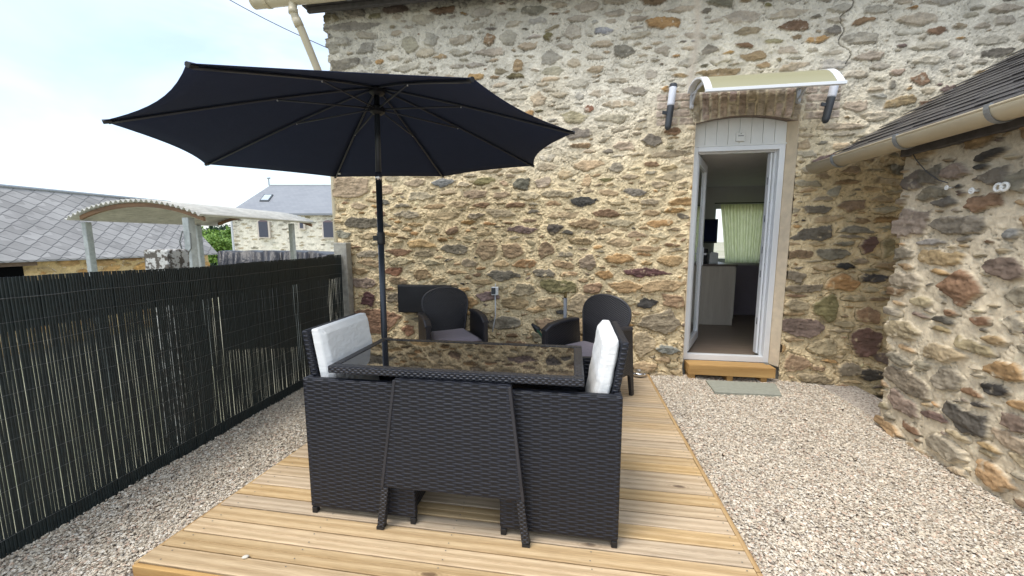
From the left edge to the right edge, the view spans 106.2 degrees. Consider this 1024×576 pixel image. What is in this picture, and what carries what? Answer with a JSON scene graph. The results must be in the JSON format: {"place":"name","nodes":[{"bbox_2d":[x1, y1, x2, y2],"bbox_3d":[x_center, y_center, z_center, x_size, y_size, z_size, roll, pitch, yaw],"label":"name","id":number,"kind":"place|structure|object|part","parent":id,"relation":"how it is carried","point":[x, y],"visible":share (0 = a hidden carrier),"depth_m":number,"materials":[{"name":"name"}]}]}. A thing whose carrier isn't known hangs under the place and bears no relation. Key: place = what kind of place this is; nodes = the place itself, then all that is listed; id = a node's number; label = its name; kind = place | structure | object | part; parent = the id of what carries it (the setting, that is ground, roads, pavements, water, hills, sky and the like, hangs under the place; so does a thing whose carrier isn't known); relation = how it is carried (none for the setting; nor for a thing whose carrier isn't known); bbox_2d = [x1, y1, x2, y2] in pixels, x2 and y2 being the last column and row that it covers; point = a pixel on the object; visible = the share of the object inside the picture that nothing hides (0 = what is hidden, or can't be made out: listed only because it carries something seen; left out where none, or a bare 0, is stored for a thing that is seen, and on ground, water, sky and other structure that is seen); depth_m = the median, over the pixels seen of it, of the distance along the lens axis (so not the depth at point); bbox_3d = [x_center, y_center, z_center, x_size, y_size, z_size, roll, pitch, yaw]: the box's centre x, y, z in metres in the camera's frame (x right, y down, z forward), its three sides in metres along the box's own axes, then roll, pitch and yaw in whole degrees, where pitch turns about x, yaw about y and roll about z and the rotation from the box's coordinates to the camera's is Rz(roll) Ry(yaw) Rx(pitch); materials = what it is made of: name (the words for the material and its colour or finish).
{"place":"outdoors","nodes":[
{"label":"outdoors","id":0,"kind":"place"},
{"bbox_2d":[230,0,326,47],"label":"overhead cable","id":1,"kind":"object","parent":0,"point":[274,23],"visible":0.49,"depth_m":7.93,"materials":[{"name":"black plastic"}]},
{"bbox_2d":[0,0,723,241],"label":"sky","id":2,"kind":"structure","parent":0,"point":[67,67],"materials":[{"name":"white"}]},
{"bbox_2d":[0,242,882,536],"bbox_3d":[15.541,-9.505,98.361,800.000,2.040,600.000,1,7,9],"label":"ground","id":3,"kind":"structure","parent":0,"point":[718,246],"depth_m":6.19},
{"bbox_2d":[0,184,217,357],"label":"slate barn","id":4,"kind":"structure","parent":3,"relation":"on","point":[40,234],"depth_m":11.31,"materials":[{"name":"stone"}]},
{"bbox_2d":[144,249,202,448],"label":"old pillar","id":5,"kind":"structure","parent":3,"relation":"on","point":[165,258],"depth_m":3.52,"materials":[{"name":"grey stone"}]},
{"bbox_2d":[64,199,315,400],"bbox_3d":[-5.367,0.151,6.989,2.390,3.215,2.500,1,7,9],"label":"curved shelter","id":6,"kind":"object","parent":3,"relation":"on","point":[191,218],"visible":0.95,"depth_m":6.08,"materials":[{"name":"white metal"}]},
{"bbox_2d":[207,226,216,265],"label":"conifer tree","id":7,"kind":"object","parent":3,"relation":"on","point":[211,228],"visible":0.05,"depth_m":43.30,"materials":[{"name":"green plant"}]},
{"bbox_2d":[202,232,232,263],"bbox_3d":[-27.550,-2.944,35.800,5.098,4.422,4.652,-3,7,-20],"label":"broadleaf tree","id":8,"kind":"object","parent":3,"relation":"on","point":[216,243],"visible":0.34,"depth_m":35.10,"materials":[{"name":"green plant"}]},
{"bbox_2d":[202,226,232,264],"bbox_3d":[-29.327,-3.828,39.681,3.835,5.238,5.273,6,9,42],"label":"broadleaf tree","id":9,"kind":"object","parent":3,"relation":"on","point":[227,233],"visible":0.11,"depth_m":38.98,"materials":[{"name":"green plant"}]},
{"bbox_2d":[205,224,230,232],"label":"dark tree","id":10,"kind":"object","parent":3,"relation":"on","point":[221,227],"visible":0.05,"depth_m":48.76,"materials":[{"name":"green plant"}]},
{"bbox_2d":[218,250,334,349],"bbox_3d":[-5.782,0.216,10.301,2.649,2.481,2.242,0,7,0],"label":"fence","id":11,"kind":"object","parent":3,"relation":"on","point":[229,257],"visible":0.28,"depth_m":9.30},
{"bbox_2d":[230,177,333,284],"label":"house","id":12,"kind":"structure","parent":3,"relation":"on","point":[313,202],"depth_m":23.84,"materials":[{"name":"stone"}]},
{"bbox_2d":[302,0,1023,395],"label":"stone house","id":13,"kind":"structure","parent":3,"relation":"on","point":[624,194],"depth_m":3.90,"materials":[{"name":"stone"}]},
{"bbox_2d":[249,0,351,9],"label":"roof gutter","id":14,"kind":"object","parent":13,"relation":"attached to","point":[262,4],"visible":1,"depth_m":3.96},
{"bbox_2d":[288,1,338,242],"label":"downpipe","id":15,"kind":"object","parent":13,"relation":"attached to","point":[299,25],"visible":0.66,"depth_m":4.10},
{"bbox_2d":[397,284,451,312],"bbox_3d":[-0.994,0.123,4.375,0.620,0.317,0.089,1,7,9],"label":"meter box","id":16,"kind":"object","parent":13,"relation":"attached to","point":[410,296],"visible":0.59,"depth_m":4.35,"materials":[{"name":"black plastic"}]},
{"bbox_2d":[491,284,498,331],"bbox_3d":[-0.190,0.222,4.269,0.075,0.542,0.062,1,7,9],"label":"outdoor socket","id":17,"kind":"object","parent":13,"relation":"attached to","point":[495,291],"visible":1,"depth_m":4.24,"materials":[{"name":"white plastic"}]},
{"bbox_2d":[563,291,566,317],"bbox_3d":[0.575,0.446,4.153,0.049,0.821,0.064,-2,7,-18],"label":"wall pipe","id":18,"kind":"object","parent":13,"relation":"attached to","point":[565,305],"depth_m":4.12,"materials":[{"name":"grey metal"}]},
{"bbox_2d":[662,82,676,129],"bbox_3d":[1.512,-1.749,3.712,0.111,0.435,0.072,4,6,-6],"label":"wall lamp","id":19,"kind":"object","parent":13,"relation":"attached to","point":[668,112],"visible":1,"depth_m":3.69,"materials":[{"name":"black metal"}]},
{"bbox_2d":[687,155,707,350],"bbox_3d":[2.117,-0.377,4.371,0.113,2.075,0.735,4,8,33],"label":"door","id":20,"kind":"structure","parent":13,"relation":"in","point":[702,168],"depth_m":4.45,"materials":[{"name":"white plastic"}]},
{"bbox_2d":[703,219,717,242],"bbox_3d":[3.147,-0.828,6.562,0.652,0.684,0.054,1,7,9],"label":"television","id":21,"kind":"object","parent":13,"relation":"attached to","point":[710,230],"visible":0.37,"depth_m":6.49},
{"bbox_2d":[711,206,724,260],"bbox_3d":[4.122,-0.991,7.027,0.900,1.000,0.060,1,7,9],"label":"rear window","id":22,"kind":"structure","parent":13,"relation":"in","point":[715,207],"depth_m":7.03,"materials":[{"name":"white plastic"}]},
{"bbox_2d":[699,262,737,324],"bbox_3d":[2.850,0.041,6.065,0.900,0.890,0.932,1,7,9],"label":"kitchen unit","id":23,"kind":"object","parent":13,"relation":"on","point":[717,291],"visible":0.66,"depth_m":5.59,"materials":[{"name":"grey wood"}]},
{"bbox_2d":[707,252,717,263],"bbox_3d":[2.977,-0.449,5.720,0.120,0.165,0.150,1,7,9],"label":"tin box","id":24,"kind":"object","parent":23,"relation":"on","point":[712,257],"visible":0.81,"depth_m":5.65,"materials":[{"name":"white paint"}]},
{"bbox_3d":[3.284,0.025,5.990,0.017,0.740,0.860,1,7,9],"label":"cupboard door","id":25,"kind":"part","parent":23,"relation":"part of","materials":[{"name":"grey wood"}]},
{"bbox_2d":[735,132,744,141],"bbox_3d":[2.258,-1.493,3.799,0.080,0.086,0.027,1,7,9],"label":"door plate","id":26,"kind":"object","parent":13,"relation":"attached to","point":[740,136],"depth_m":3.79,"materials":[{"name":"white paint"}]},
{"bbox_2d":[715,202,769,262],"bbox_3d":[4.128,-0.987,6.872,1.000,1.070,0.056,1,7,9],"label":"curtain","id":27,"kind":"object","parent":13,"relation":"hanging from","point":[742,228],"visible":0.94,"depth_m":6.87,"materials":[{"name":"green fabric"}]},
{"bbox_2d":[731,263,764,315],"bbox_3d":[4.237,0.010,6.546,1.450,0.830,0.650,1,7,9],"label":"cabinet","id":28,"kind":"object","parent":13,"relation":"on","point":[746,288],"visible":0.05,"depth_m":6.28,"materials":[{"name":"brown wood"}]},
{"bbox_2d":[687,69,847,108],"bbox_3d":[2.176,-1.780,3.390,1.050,0.244,0.590,1,7,9],"label":"door awning","id":29,"kind":"object","parent":13,"relation":"attached to","point":[799,80],"depth_m":3.18,"materials":[{"name":"beige plastic"}]},
{"bbox_2d":[820,72,841,123],"bbox_3d":[2.885,-1.727,3.499,0.111,0.439,0.072,10,7,0],"label":"wall lamp","id":30,"kind":"object","parent":13,"relation":"attached to","point":[828,105],"visible":0.69,"depth_m":3.48,"materials":[{"name":"black metal"}]},
{"bbox_2d":[828,48,1023,514],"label":"stone shed","id":31,"kind":"structure","parent":3,"relation":"on","point":[952,381],"depth_m":2.34,"materials":[{"name":"stone"}]},
{"bbox_2d":[805,94,1023,173],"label":"shed gutter","id":32,"kind":"object","parent":31,"relation":"attached to","point":[1004,111],"visible":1,"depth_m":2.30,"materials":[{"name":"beige plastic"}]},
{"bbox_2d":[913,154,947,182],"bbox_3d":[2.728,-0.794,2.517,0.005,0.254,0.297,1,7,9],"label":"wall cable","id":33,"kind":"object","parent":31,"relation":"attached to","point":[926,171],"depth_m":2.53,"materials":[{"name":"black plastic"}]},
{"bbox_2d":[968,187,979,193],"bbox_3d":[2.692,-0.566,2.237,0.042,0.038,0.036,1,7,9],"label":"wall insulator","id":34,"kind":"object","parent":31,"relation":"attached to","point":[972,190],"depth_m":2.23,"materials":[{"name":"white ceramic"}]},
{"bbox_2d":[993,182,1009,191],"bbox_3d":[2.666,-0.547,2.081,0.044,0.053,0.082,1,7,9],"label":"wall insulator","id":35,"kind":"object","parent":31,"relation":"attached to","point":[1003,186],"depth_m":2.08,"materials":[{"name":"white ceramic"}]},
{"bbox_2d":[0,374,1023,575],"bbox_3d":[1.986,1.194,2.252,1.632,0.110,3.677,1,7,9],"label":"gravel path","id":36,"kind":"structure","parent":0,"point":[995,503],"depth_m":2.20,"materials":[{"name":"beige gravel"}]},
{"bbox_2d":[0,388,306,575],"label":"gravel strip","id":37,"kind":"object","parent":36,"relation":"on","point":[157,489],"visible":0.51,"depth_m":2.11,"materials":[{"name":"beige gravel"}]},
{"bbox_2d":[0,255,343,558],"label":"reed screen","id":38,"kind":"object","parent":36,"relation":"on","point":[54,304],"visible":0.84,"depth_m":2.25,"materials":[{"name":"plant"}]},
{"bbox_2d":[334,243,353,316],"bbox_3d":[-1.955,0.312,4.530,0.158,1.683,0.100,1,7,9],"label":"concrete post","id":39,"kind":"object","parent":36,"relation":"on","point":[343,250],"visible":0.46,"depth_m":4.43,"materials":[{"name":"grey concrete"}]},
{"bbox_2d":[132,374,762,575],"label":"timber deck","id":40,"kind":"structure","parent":36,"relation":"on","point":[675,519],"depth_m":1.84,"materials":[{"name":"brown wood"}]},
{"bbox_2d":[102,61,574,338],"bbox_3d":[-0.929,-0.163,2.741,2.630,2.454,2.440,-2,7,-13],"label":"garden parasol","id":41,"kind":"object","parent":40,"relation":"on","point":[336,124],"visible":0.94,"depth_m":2.69,"materials":[{"name":"fabric"}]},
{"bbox_2d":[302,313,425,524],"bbox_3d":[-0.728,0.660,2.177,0.597,0.961,0.580,1,7,9],"label":"cube chair","id":42,"kind":"object","parent":40,"relation":"on","point":[346,415],"visible":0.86,"depth_m":1.92,"materials":[{"name":"wicker"}]},
{"bbox_2d":[417,286,488,341],"bbox_3d":[-0.633,0.462,4.008,0.634,0.904,0.594,-3,8,-22],"label":"patio armchair","id":43,"kind":"object","parent":40,"relation":"on","point":[442,315],"visible":0.79,"depth_m":4.14,"materials":[{"name":"wicker"}]},
{"bbox_2d":[328,338,583,547],"bbox_3d":[-0.246,0.751,2.091,1.226,0.800,0.649,1,7,9],"label":"dining table","id":44,"kind":"object","parent":40,"relation":"on","point":[451,427],"visible":0.94,"depth_m":1.78,"materials":[{"name":"wicker"}]},
{"bbox_2d":[531,323,541,336],"bbox_3d":[0.429,0.622,3.920,0.575,0.469,0.085,7,10,44],"label":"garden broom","id":45,"kind":"object","parent":40,"relation":"on","point":[536,328],"visible":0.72,"depth_m":4.04,"materials":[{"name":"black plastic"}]},
{"bbox_2d":[500,320,628,547],"bbox_3d":[0.270,0.678,2.021,0.576,0.961,0.580,1,7,9],"label":"cube chair","id":46,"kind":"object","parent":40,"relation":"on","point":[569,439],"visible":0.94,"depth_m":1.74,"materials":[{"name":"wicker"}]},
{"bbox_2d":[541,294,633,395],"bbox_3d":[0.692,0.527,3.463,0.594,0.904,0.634,-7,10,-44],"label":"patio armchair","id":47,"kind":"object","parent":40,"relation":"on","point":[597,309],"visible":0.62,"depth_m":3.56,"materials":[{"name":"wicker"}]},
{"bbox_2d":[633,369,646,376],"bbox_3d":[1.318,0.888,4.000,0.156,0.050,0.156,1,7,9],"label":"metal bowl","id":48,"kind":"object","parent":40,"relation":"on","point":[639,373],"visible":0.86,"depth_m":3.96,"materials":[{"name":"silver metal"}]},
{"bbox_2d":[684,360,775,382],"bbox_3d":[2.245,0.875,3.999,0.820,0.180,0.188,1,7,9],"label":"door step","id":49,"kind":"object","parent":36,"relation":"on","point":[729,371],"depth_m":3.93,"materials":[{"name":"brown wood"}]},
{"bbox_2d":[706,380,781,397],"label":"stone slab","id":50,"kind":"structure","parent":36,"relation":"on","point":[734,388],"depth_m":3.67,"materials":[{"name":"beige stone"}]},
{"bbox_2d":[703,248,707,263],"bbox_3d":[2.837,-0.477,5.724,0.100,0.220,0.220,1,7,9],"label":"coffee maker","id":51,"kind":"object","parent":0,"point":[705,257],"visible":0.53,"depth_m":5.66,"materials":[{"name":"black plastic"}]}
]}

